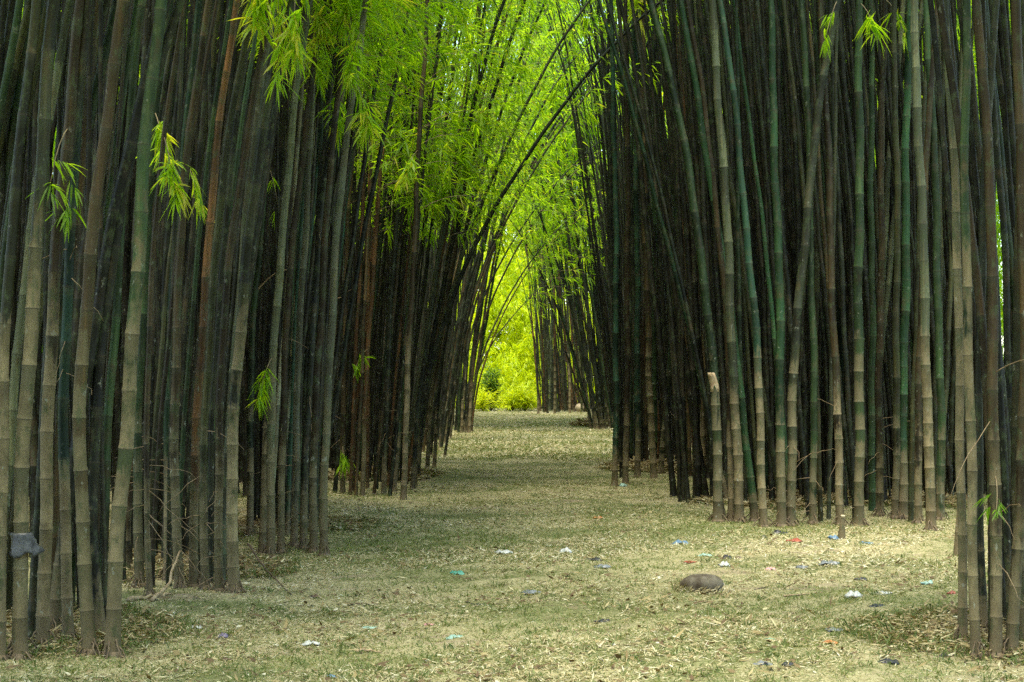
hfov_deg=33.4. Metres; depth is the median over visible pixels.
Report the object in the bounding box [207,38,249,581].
bamboo culm
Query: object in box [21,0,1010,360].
bamboo foliage
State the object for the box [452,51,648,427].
bamboo culm
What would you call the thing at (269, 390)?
bamboo culm
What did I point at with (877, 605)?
rag
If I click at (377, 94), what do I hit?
bamboo culm
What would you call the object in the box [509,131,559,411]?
bamboo culm
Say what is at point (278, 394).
bamboo culm
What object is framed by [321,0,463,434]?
bamboo culm
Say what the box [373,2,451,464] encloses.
bamboo culm
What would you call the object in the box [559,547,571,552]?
plastic bag
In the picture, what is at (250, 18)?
bamboo culm
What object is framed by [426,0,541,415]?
bamboo culm
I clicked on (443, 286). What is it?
bamboo culm
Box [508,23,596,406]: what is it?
bamboo culm
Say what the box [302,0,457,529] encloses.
bamboo culm
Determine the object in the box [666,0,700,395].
bamboo culm
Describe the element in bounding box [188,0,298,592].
bamboo culm
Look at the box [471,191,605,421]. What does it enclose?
bamboo culm
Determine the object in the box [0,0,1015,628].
bamboo thicket
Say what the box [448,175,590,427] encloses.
bamboo culm
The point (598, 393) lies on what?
bamboo culm
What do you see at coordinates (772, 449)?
bamboo culm
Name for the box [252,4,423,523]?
bamboo culm
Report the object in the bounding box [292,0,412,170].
bamboo culm
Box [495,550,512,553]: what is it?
plastic bag
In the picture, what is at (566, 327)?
bamboo culm
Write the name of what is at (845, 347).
bamboo culm
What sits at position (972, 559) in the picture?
bamboo culm
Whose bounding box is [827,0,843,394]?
bamboo culm
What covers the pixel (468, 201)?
bamboo culm
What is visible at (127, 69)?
bamboo culm
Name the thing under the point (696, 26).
bamboo culm
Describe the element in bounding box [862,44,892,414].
bamboo culm
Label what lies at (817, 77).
bamboo culm
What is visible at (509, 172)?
bamboo culm
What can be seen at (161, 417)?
bamboo culm
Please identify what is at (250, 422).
bamboo culm
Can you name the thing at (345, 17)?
bamboo culm
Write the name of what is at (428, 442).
bamboo culm
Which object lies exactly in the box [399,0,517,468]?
bamboo culm
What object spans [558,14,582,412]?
bamboo culm
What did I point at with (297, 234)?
bamboo culm
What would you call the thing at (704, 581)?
stone
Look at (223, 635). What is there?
plastic scrap
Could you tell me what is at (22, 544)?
plastic bag
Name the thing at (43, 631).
bamboo culm
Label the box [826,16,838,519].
bamboo culm
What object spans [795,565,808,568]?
plastic scrap
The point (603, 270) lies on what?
bamboo culm
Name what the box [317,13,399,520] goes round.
bamboo culm
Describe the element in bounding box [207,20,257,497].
bamboo culm
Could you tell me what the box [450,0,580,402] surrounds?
bamboo culm
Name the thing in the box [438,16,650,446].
bamboo culm
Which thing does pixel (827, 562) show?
rag
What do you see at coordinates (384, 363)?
bamboo culm
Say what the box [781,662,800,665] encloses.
rag
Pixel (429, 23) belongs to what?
bamboo culm
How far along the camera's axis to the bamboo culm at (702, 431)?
25.33 m
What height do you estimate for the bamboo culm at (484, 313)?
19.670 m
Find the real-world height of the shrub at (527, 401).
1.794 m
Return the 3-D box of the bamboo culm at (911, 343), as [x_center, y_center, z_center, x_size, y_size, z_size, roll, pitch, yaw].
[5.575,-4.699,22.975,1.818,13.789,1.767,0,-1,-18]
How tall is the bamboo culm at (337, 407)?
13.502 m
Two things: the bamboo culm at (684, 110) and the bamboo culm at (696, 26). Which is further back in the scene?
the bamboo culm at (684, 110)
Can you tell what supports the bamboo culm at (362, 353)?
on the ground at (348, 586)
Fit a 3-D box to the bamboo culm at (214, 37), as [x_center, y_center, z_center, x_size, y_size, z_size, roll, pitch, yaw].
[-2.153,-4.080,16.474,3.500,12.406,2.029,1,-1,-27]
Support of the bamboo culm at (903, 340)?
on the ground at (348, 586)
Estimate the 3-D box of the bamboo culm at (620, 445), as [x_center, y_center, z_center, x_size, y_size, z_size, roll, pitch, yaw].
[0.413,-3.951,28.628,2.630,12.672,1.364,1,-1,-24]
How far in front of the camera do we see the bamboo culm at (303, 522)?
16.80 m
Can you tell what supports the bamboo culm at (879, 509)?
on the ground at (348, 586)
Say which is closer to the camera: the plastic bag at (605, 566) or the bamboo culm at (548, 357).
the plastic bag at (605, 566)
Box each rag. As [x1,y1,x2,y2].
[522,590,540,593]
[593,619,608,622]
[753,660,772,665]
[773,529,787,533]
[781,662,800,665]
[819,560,841,564]
[869,603,884,606]
[878,658,898,664]
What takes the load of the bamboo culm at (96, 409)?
on the ground at (348, 586)
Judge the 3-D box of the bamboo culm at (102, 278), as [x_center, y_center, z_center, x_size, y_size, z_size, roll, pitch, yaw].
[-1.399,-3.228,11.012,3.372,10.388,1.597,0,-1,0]
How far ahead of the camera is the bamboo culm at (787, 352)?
23.45 m
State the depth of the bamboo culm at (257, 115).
14.01 m
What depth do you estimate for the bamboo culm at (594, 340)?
59.40 m
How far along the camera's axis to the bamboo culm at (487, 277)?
56.04 m
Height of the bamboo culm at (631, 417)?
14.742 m
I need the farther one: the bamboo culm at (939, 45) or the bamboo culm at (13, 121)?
the bamboo culm at (939, 45)
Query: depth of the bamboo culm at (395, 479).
25.30 m
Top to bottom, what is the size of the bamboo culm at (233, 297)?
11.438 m
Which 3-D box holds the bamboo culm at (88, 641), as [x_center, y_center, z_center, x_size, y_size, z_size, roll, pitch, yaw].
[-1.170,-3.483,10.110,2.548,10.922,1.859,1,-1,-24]
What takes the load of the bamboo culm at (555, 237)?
on the ground at (348, 586)
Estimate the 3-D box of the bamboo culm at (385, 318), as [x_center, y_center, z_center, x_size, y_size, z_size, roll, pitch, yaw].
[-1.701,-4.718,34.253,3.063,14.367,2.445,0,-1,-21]
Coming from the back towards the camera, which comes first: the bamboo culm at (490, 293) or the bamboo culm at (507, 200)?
the bamboo culm at (490, 293)
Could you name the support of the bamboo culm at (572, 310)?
on the ground at (348, 586)
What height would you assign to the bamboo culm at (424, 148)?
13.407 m
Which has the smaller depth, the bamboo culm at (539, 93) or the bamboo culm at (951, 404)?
the bamboo culm at (951, 404)
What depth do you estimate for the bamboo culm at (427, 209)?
29.51 m
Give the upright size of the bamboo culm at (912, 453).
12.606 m
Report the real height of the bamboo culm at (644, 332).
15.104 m
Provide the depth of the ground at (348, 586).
13.56 m
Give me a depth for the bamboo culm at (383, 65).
18.23 m
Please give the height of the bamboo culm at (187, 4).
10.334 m
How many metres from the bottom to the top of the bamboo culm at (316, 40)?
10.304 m
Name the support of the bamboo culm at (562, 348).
on the ground at (348, 586)
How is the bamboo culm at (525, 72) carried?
on the ground at (348, 586)
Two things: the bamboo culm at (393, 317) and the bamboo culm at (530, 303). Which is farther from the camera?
the bamboo culm at (530, 303)
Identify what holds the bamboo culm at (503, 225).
on the ground at (348, 586)
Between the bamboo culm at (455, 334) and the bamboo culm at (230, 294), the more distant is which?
the bamboo culm at (455, 334)
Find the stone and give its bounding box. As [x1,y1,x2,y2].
[680,574,723,593]
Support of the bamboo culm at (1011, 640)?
on the ground at (348, 586)
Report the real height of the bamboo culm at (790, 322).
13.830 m
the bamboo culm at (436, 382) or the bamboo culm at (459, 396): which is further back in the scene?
the bamboo culm at (459, 396)
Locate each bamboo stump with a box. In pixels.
[838,515,845,539]
[953,512,957,555]
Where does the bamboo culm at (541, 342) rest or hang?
on the ground at (348, 586)
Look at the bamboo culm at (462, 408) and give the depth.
49.94 m
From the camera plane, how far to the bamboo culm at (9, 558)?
11.58 m
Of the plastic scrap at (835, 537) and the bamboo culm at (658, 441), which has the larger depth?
the bamboo culm at (658, 441)
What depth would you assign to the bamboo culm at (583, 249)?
53.96 m
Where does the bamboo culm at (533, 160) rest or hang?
on the ground at (348, 586)
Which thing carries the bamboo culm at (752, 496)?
on the ground at (348, 586)
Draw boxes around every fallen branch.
[126,592,171,601]
[150,550,180,601]
[247,543,291,594]
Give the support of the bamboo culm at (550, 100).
on the ground at (348, 586)
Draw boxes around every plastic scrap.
[218,632,228,638]
[446,634,461,639]
[450,570,463,574]
[672,539,687,543]
[718,561,729,566]
[786,538,801,541]
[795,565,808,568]
[822,640,838,643]
[825,627,843,631]
[827,535,839,539]
[920,580,932,584]
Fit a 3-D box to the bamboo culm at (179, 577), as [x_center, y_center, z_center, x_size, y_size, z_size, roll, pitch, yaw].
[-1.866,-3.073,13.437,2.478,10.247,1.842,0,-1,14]
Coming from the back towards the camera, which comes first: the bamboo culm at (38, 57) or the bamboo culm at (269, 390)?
the bamboo culm at (269, 390)
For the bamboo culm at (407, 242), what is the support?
on the ground at (348, 586)
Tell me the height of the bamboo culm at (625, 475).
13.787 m
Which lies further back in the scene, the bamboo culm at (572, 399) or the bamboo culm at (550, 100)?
the bamboo culm at (572, 399)
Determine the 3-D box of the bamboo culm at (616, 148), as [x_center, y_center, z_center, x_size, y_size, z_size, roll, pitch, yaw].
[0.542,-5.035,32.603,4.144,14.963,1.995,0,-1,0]
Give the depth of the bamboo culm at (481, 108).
42.99 m
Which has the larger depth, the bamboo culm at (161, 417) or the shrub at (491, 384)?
the shrub at (491, 384)
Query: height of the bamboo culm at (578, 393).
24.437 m
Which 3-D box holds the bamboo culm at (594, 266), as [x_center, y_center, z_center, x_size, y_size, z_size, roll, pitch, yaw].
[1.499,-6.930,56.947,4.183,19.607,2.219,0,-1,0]
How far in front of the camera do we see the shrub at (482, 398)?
78.03 m
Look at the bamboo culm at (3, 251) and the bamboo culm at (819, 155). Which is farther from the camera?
the bamboo culm at (819, 155)
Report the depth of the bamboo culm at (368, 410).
26.08 m
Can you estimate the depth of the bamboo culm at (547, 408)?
74.18 m
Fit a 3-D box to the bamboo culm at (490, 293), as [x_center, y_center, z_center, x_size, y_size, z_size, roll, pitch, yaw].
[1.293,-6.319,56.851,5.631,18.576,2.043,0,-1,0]
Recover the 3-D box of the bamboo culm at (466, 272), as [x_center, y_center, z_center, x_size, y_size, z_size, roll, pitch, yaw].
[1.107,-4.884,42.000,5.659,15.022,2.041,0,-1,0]
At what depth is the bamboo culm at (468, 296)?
44.72 m
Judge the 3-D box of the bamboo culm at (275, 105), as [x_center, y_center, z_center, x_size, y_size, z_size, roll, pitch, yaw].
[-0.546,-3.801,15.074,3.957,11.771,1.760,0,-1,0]
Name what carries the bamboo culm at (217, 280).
on the ground at (348, 586)
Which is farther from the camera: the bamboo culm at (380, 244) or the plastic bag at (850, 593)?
the bamboo culm at (380, 244)
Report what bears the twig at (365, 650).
on the ground at (348, 586)
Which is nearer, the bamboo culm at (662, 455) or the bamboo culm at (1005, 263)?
the bamboo culm at (1005, 263)
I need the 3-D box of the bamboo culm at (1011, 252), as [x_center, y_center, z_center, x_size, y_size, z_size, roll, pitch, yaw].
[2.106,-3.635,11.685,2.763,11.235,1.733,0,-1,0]
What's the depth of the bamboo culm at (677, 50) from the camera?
28.91 m
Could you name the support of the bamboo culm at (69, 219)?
on the ground at (348, 586)
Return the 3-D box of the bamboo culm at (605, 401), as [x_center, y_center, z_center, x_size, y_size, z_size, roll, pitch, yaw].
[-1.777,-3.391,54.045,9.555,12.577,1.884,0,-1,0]
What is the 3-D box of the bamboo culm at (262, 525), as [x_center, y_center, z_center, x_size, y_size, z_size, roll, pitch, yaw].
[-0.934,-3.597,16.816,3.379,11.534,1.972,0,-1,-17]
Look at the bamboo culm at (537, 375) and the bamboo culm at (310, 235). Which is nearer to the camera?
the bamboo culm at (310, 235)
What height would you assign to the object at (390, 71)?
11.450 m
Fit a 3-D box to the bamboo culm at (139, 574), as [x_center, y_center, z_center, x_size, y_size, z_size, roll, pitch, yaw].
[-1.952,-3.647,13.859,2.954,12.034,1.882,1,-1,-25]
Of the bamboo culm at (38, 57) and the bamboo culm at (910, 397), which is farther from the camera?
the bamboo culm at (910, 397)
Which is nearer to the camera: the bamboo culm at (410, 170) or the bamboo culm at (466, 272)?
the bamboo culm at (410, 170)
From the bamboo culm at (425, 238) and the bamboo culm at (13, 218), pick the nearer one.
the bamboo culm at (13, 218)
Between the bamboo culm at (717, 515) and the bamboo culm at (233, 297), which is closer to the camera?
the bamboo culm at (233, 297)
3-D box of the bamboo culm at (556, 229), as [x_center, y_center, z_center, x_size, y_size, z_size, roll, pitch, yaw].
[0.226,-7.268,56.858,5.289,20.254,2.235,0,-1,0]
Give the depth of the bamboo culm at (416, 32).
20.05 m
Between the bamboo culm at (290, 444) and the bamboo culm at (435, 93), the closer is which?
the bamboo culm at (290, 444)
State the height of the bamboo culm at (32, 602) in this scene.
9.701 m
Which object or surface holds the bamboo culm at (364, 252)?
on the ground at (348, 586)
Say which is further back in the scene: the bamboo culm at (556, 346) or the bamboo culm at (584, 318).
the bamboo culm at (556, 346)
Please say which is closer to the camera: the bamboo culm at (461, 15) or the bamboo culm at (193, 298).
the bamboo culm at (193, 298)
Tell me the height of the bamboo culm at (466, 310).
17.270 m
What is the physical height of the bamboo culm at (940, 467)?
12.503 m
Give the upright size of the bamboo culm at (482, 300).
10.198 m
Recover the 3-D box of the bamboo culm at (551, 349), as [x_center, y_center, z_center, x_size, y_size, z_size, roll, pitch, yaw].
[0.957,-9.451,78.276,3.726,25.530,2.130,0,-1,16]
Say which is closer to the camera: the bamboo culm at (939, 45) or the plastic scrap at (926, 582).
the plastic scrap at (926, 582)
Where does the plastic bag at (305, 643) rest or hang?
on the ground at (348, 586)
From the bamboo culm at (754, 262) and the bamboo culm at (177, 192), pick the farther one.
the bamboo culm at (754, 262)
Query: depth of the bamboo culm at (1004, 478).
10.88 m
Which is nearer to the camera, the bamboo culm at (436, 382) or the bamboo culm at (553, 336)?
the bamboo culm at (436, 382)
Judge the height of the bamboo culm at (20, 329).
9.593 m
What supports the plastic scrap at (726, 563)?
on the ground at (348, 586)
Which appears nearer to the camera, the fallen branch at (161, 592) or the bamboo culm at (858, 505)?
the fallen branch at (161, 592)
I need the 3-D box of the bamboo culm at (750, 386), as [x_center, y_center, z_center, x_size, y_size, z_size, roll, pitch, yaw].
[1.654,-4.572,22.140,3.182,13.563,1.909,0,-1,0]
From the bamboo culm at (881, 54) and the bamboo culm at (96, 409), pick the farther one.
the bamboo culm at (881, 54)
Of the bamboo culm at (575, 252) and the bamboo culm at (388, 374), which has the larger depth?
the bamboo culm at (575, 252)
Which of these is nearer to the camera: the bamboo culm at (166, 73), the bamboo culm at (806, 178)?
the bamboo culm at (166, 73)
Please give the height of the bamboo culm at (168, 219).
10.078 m
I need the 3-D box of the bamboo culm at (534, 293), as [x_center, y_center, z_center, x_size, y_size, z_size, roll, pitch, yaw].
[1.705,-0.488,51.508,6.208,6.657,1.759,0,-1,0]
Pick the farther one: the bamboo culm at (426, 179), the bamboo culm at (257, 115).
the bamboo culm at (426, 179)
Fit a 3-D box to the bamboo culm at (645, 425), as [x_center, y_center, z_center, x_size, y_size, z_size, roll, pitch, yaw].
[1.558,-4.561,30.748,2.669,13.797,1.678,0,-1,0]
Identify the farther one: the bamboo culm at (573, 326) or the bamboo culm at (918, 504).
the bamboo culm at (573, 326)
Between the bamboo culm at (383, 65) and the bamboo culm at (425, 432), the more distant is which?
the bamboo culm at (425, 432)
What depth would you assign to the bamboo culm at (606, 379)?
54.78 m
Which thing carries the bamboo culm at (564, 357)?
on the ground at (348, 586)
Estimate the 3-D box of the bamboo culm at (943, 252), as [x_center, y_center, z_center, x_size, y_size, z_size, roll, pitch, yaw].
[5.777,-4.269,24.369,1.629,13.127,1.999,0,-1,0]
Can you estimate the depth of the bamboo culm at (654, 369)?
31.21 m
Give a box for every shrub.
[474,388,502,411]
[477,363,504,410]
[496,384,529,410]
[511,381,541,410]
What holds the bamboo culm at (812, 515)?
on the ground at (348, 586)
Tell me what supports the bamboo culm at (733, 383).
on the ground at (348, 586)
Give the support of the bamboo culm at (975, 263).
on the ground at (348, 586)
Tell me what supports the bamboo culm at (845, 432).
on the ground at (348, 586)
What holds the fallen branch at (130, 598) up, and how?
on the ground at (348, 586)
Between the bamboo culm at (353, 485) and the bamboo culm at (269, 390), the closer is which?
the bamboo culm at (269, 390)
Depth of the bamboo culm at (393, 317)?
24.97 m
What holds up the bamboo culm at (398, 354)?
on the ground at (348, 586)
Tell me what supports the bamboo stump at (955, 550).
on the ground at (348, 586)
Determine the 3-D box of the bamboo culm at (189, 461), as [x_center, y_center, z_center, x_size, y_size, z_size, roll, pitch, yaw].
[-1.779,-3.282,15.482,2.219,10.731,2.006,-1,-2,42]
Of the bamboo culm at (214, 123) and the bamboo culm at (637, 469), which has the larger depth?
the bamboo culm at (637, 469)
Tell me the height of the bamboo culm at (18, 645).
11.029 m
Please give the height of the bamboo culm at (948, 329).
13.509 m
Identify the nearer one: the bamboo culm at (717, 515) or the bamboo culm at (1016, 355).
the bamboo culm at (1016, 355)
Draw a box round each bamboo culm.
[0,0,23,137]
[0,0,31,160]
[0,0,40,660]
[0,0,43,309]
[0,0,45,254]
[5,0,29,198]
[6,0,110,613]
[7,0,59,659]
[7,0,73,531]
[25,0,86,650]
[28,0,91,643]
[33,0,116,517]
[42,96,102,644]
[50,0,171,637]
[51,0,98,581]
[53,63,95,470]
[71,0,138,611]
[72,0,128,657]
[87,0,185,639]
[95,0,166,660]
[99,0,145,583]
[104,0,146,482]
[110,0,182,588]
[115,0,207,580]
[122,24,177,581]
[126,456,132,572]
[127,0,192,595]
[129,0,211,591]
[143,0,203,564]
[148,0,188,276]
[151,0,218,587]
[151,50,179,556]
[153,5,192,388]
[160,0,276,590]
[165,18,184,586]
[179,0,220,455]
[179,0,228,454]
[179,0,232,523]
[185,0,239,587]
[186,0,233,550]
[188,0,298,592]
[198,29,251,578]
[204,4,313,240]
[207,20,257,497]
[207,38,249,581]
[213,0,319,571]
[217,1,394,437]
[221,0,323,592]
[222,8,276,582]
[225,218,238,359]
[226,0,286,577]
[239,0,417,554]
[240,0,316,536]
[240,0,403,553]
[240,33,293,150]
[243,0,300,361]
[245,0,394,557]
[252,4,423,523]
[253,0,334,546]
[254,0,421,376]
[264,8,278,84]
[275,0,399,524]
[275,0,434,549]
[275,39,307,477]
[276,61,407,505]
[285,0,452,535]
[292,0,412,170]
[302,0,414,552]
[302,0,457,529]
[310,1,391,254]
[314,32,445,488]
[315,0,408,529]
[316,0,388,556]
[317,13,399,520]
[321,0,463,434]
[328,0,448,237]
[328,7,424,187]
[329,0,506,451]
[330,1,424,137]
[333,2,421,493]
[333,67,440,491]
[335,43,444,446]
[339,28,445,470]
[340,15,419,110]
[344,18,442,496]
[346,3,452,478]
[348,0,461,495]
[351,0,472,479]
[352,0,475,495]
[352,26,436,491]
[356,19,445,454]
[357,0,464,488]
[358,0,497,494]
[366,0,487,481]
[366,0,494,499]
[366,0,497,493]
[367,1,466,380]
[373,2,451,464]
[373,12,464,215]
[374,4,500,486]
[378,2,503,491]
[379,58,451,421]
[380,0,476,482]
[382,3,472,495]
[392,0,501,455]
[396,0,473,410]
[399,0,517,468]
[400,0,541,489]
[407,0,538,483]
[408,5,532,458]
[409,0,561,489]
[410,0,549,468]
[416,0,703,486]
[417,0,563,474]
[420,0,623,468]
[422,0,564,451]
[423,7,507,438]
[425,0,554,424]
[425,0,562,467]
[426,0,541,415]
[430,3,561,456]
[432,0,571,408]
[432,0,593,467]
[436,67,606,428]
[436,93,594,428]
[436,114,612,419]
[438,1,518,426]
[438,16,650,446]
[439,0,548,447]
[439,3,560,408]
[443,0,576,443]
[443,1,563,456]
[445,0,477,341]
[445,93,599,428]
[447,47,646,427]
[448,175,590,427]
[449,1,602,438]
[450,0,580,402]
[452,9,530,429]
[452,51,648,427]
[454,19,520,430]
[457,0,536,431]
[460,1,571,432]
[461,98,665,432]
[462,0,527,382]
[465,9,622,431]
[467,2,582,432]
[467,124,667,430]
[469,2,668,315]
[471,6,578,422]
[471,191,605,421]
[471,198,598,431]
[473,234,606,385]
[474,9,534,368]
[474,13,554,397]
[485,5,586,410]
[497,2,592,426]
[507,22,541,410]
[508,6,592,427]
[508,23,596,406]
[509,17,542,413]
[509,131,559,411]
[514,6,596,413]
[515,7,598,429]
[516,181,546,411]
[517,1,587,354]
[519,57,552,409]
[520,20,545,411]
[522,16,583,351]
[523,135,560,409]
[525,45,548,412]
[527,16,567,410]
[528,52,568,410]
[529,64,558,413]
[529,162,561,409]
[530,1,604,429]
[532,24,575,411]
[534,37,569,411]
[535,40,599,382]
[535,174,563,410]
[536,4,612,427]
[540,20,575,410]
[541,172,561,410]
[544,1,600,405]
[545,5,606,397]
[545,38,565,410]
[549,2,610,427]
[550,1,606,426]
[554,23,570,412]
[556,189,584,400]
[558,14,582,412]
[558,35,612,412]
[563,58,580,403]
[565,0,648,461]
[565,3,604,268]
[566,14,582,402]
[578,0,628,461]
[583,0,630,380]
[590,2,647,424]
[593,8,677,458]
[597,0,727,498]
[602,0,664,455]
[605,0,725,515]
[609,0,619,485]
[610,70,622,477]
[622,0,630,483]
[623,0,633,368]
[623,0,649,477]
[628,47,642,461]
[630,15,633,459]
[641,2,657,478]
[646,0,679,473]
[647,0,729,522]
[653,25,666,368]
[656,0,663,443]
[657,29,664,458]
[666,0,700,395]
[669,38,675,223]
[675,0,684,379]
[677,0,758,521]
[678,19,692,436]
[678,23,692,476]
[681,22,705,468]
[685,0,733,520]
[694,0,723,334]
[703,0,776,493]
[709,0,748,522]
[716,8,757,501]
[717,0,775,527]
[727,12,775,487]
[732,0,787,484]
[735,0,742,376]
[745,0,797,488]
[755,0,808,517]
[765,0,783,491]
[766,0,840,526]
[768,0,792,526]
[782,0,822,521]
[790,0,836,524]
[796,0,851,499]
[798,3,823,516]
[804,129,805,187]
[805,0,834,437]
[809,0,867,444]
[812,0,848,489]
[815,0,824,500]
[818,0,866,525]
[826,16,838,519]
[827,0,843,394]
[828,0,854,518]
[849,0,891,526]
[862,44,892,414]
[864,0,920,516]
[867,0,876,510]
[874,0,923,490]
[883,0,922,355]
[884,0,905,294]
[885,131,893,225]
[886,0,900,519]
[899,0,911,519]
[907,0,933,459]
[908,28,930,521]
[908,76,935,507]
[910,0,938,524]
[910,0,939,531]
[923,0,948,520]
[932,62,944,494]
[936,0,989,649]
[936,28,943,316]
[941,59,944,374]
[943,0,968,643]
[944,38,962,491]
[945,13,973,491]
[947,0,1023,659]
[960,0,988,660]
[974,0,999,633]
[986,0,1013,318]
[986,7,1011,550]
[996,238,1011,619]
[1002,0,1023,659]
[1010,0,1023,649]
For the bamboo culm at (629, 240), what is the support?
on the ground at (348, 586)
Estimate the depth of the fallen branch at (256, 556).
14.71 m
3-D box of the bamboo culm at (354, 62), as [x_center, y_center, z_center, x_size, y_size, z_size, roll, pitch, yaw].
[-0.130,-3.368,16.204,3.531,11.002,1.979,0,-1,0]
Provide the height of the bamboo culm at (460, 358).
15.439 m
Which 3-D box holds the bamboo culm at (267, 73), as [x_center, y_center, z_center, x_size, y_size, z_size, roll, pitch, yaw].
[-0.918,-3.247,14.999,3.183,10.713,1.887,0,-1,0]
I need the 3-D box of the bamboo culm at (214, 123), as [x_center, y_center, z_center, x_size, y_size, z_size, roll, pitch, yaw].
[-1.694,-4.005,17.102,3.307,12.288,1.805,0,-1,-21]
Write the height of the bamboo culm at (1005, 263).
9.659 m
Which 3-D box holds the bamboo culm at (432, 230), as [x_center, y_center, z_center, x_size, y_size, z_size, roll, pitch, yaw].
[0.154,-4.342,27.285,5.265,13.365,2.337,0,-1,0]
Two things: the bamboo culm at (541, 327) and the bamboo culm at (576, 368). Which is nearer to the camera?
the bamboo culm at (576, 368)
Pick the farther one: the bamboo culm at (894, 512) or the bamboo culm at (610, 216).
the bamboo culm at (610, 216)
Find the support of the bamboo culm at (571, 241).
on the ground at (348, 586)
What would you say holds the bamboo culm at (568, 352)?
on the ground at (348, 586)
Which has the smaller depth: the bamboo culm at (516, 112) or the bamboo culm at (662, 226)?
the bamboo culm at (662, 226)
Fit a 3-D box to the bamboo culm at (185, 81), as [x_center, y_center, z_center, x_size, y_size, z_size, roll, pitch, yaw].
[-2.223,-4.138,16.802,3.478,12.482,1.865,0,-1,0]
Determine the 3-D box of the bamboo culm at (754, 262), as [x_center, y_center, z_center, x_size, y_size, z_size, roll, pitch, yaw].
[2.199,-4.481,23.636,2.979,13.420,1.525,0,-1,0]
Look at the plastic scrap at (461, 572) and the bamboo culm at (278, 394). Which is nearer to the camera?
the plastic scrap at (461, 572)
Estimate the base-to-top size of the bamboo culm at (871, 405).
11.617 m
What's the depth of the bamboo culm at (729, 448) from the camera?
19.91 m
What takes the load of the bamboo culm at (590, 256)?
on the ground at (348, 586)
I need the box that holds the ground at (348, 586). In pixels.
[0,406,1023,681]
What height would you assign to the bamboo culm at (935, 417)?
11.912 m
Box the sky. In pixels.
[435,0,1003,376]
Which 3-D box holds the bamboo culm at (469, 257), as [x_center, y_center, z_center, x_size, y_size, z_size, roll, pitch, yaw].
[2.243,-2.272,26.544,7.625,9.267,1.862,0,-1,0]
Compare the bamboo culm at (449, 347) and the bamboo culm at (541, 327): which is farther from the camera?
the bamboo culm at (541, 327)
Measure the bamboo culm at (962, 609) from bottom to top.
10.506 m
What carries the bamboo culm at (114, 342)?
on the ground at (348, 586)
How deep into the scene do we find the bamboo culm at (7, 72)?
11.14 m
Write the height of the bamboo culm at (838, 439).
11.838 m
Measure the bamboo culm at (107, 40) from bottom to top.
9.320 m
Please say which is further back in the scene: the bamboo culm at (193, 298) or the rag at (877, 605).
the bamboo culm at (193, 298)
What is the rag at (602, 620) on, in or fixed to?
on the ground at (348, 586)
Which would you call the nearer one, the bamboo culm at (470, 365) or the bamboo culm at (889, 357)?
the bamboo culm at (889, 357)
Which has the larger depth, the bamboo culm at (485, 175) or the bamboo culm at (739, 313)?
the bamboo culm at (485, 175)
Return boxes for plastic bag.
[9,532,44,557]
[300,640,319,645]
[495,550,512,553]
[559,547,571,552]
[593,564,609,567]
[845,590,862,597]
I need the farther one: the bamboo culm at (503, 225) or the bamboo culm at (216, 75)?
the bamboo culm at (503, 225)
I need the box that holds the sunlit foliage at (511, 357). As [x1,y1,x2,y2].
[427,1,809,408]
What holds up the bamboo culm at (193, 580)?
on the ground at (348, 586)
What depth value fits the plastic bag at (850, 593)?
13.22 m
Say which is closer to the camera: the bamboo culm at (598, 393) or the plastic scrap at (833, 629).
the plastic scrap at (833, 629)
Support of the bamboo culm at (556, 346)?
on the ground at (348, 586)
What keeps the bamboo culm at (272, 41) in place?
on the ground at (348, 586)
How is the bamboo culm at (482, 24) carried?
on the ground at (348, 586)
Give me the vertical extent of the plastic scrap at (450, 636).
0.028 m
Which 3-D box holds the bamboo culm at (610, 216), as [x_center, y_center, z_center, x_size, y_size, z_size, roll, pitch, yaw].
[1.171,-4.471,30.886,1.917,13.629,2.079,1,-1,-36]
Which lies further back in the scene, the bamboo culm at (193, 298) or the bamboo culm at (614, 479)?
the bamboo culm at (614, 479)
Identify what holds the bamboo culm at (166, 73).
on the ground at (348, 586)
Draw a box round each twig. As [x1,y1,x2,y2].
[356,648,381,652]
[783,592,822,596]
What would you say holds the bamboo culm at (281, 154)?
on the ground at (348, 586)
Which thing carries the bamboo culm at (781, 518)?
on the ground at (348, 586)
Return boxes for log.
[575,403,585,411]
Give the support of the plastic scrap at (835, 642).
on the ground at (348, 586)
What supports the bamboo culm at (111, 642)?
on the ground at (348, 586)
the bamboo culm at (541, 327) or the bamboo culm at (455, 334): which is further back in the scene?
the bamboo culm at (541, 327)
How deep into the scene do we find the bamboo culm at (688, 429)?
28.61 m
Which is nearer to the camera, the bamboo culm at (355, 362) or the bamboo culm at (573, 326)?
the bamboo culm at (355, 362)
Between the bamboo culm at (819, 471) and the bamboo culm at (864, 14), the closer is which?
the bamboo culm at (819, 471)
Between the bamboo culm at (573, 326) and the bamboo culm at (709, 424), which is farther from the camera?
the bamboo culm at (573, 326)
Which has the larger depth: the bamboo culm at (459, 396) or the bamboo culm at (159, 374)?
the bamboo culm at (459, 396)
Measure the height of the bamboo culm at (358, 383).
13.139 m
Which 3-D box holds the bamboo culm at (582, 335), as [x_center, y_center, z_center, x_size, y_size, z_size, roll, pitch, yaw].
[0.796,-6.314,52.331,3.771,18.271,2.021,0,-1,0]
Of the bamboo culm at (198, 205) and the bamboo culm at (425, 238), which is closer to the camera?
the bamboo culm at (198, 205)
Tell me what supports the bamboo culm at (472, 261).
on the ground at (348, 586)
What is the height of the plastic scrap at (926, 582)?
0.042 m
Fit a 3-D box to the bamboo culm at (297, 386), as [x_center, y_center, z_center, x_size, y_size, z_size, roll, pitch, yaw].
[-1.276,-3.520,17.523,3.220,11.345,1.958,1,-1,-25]

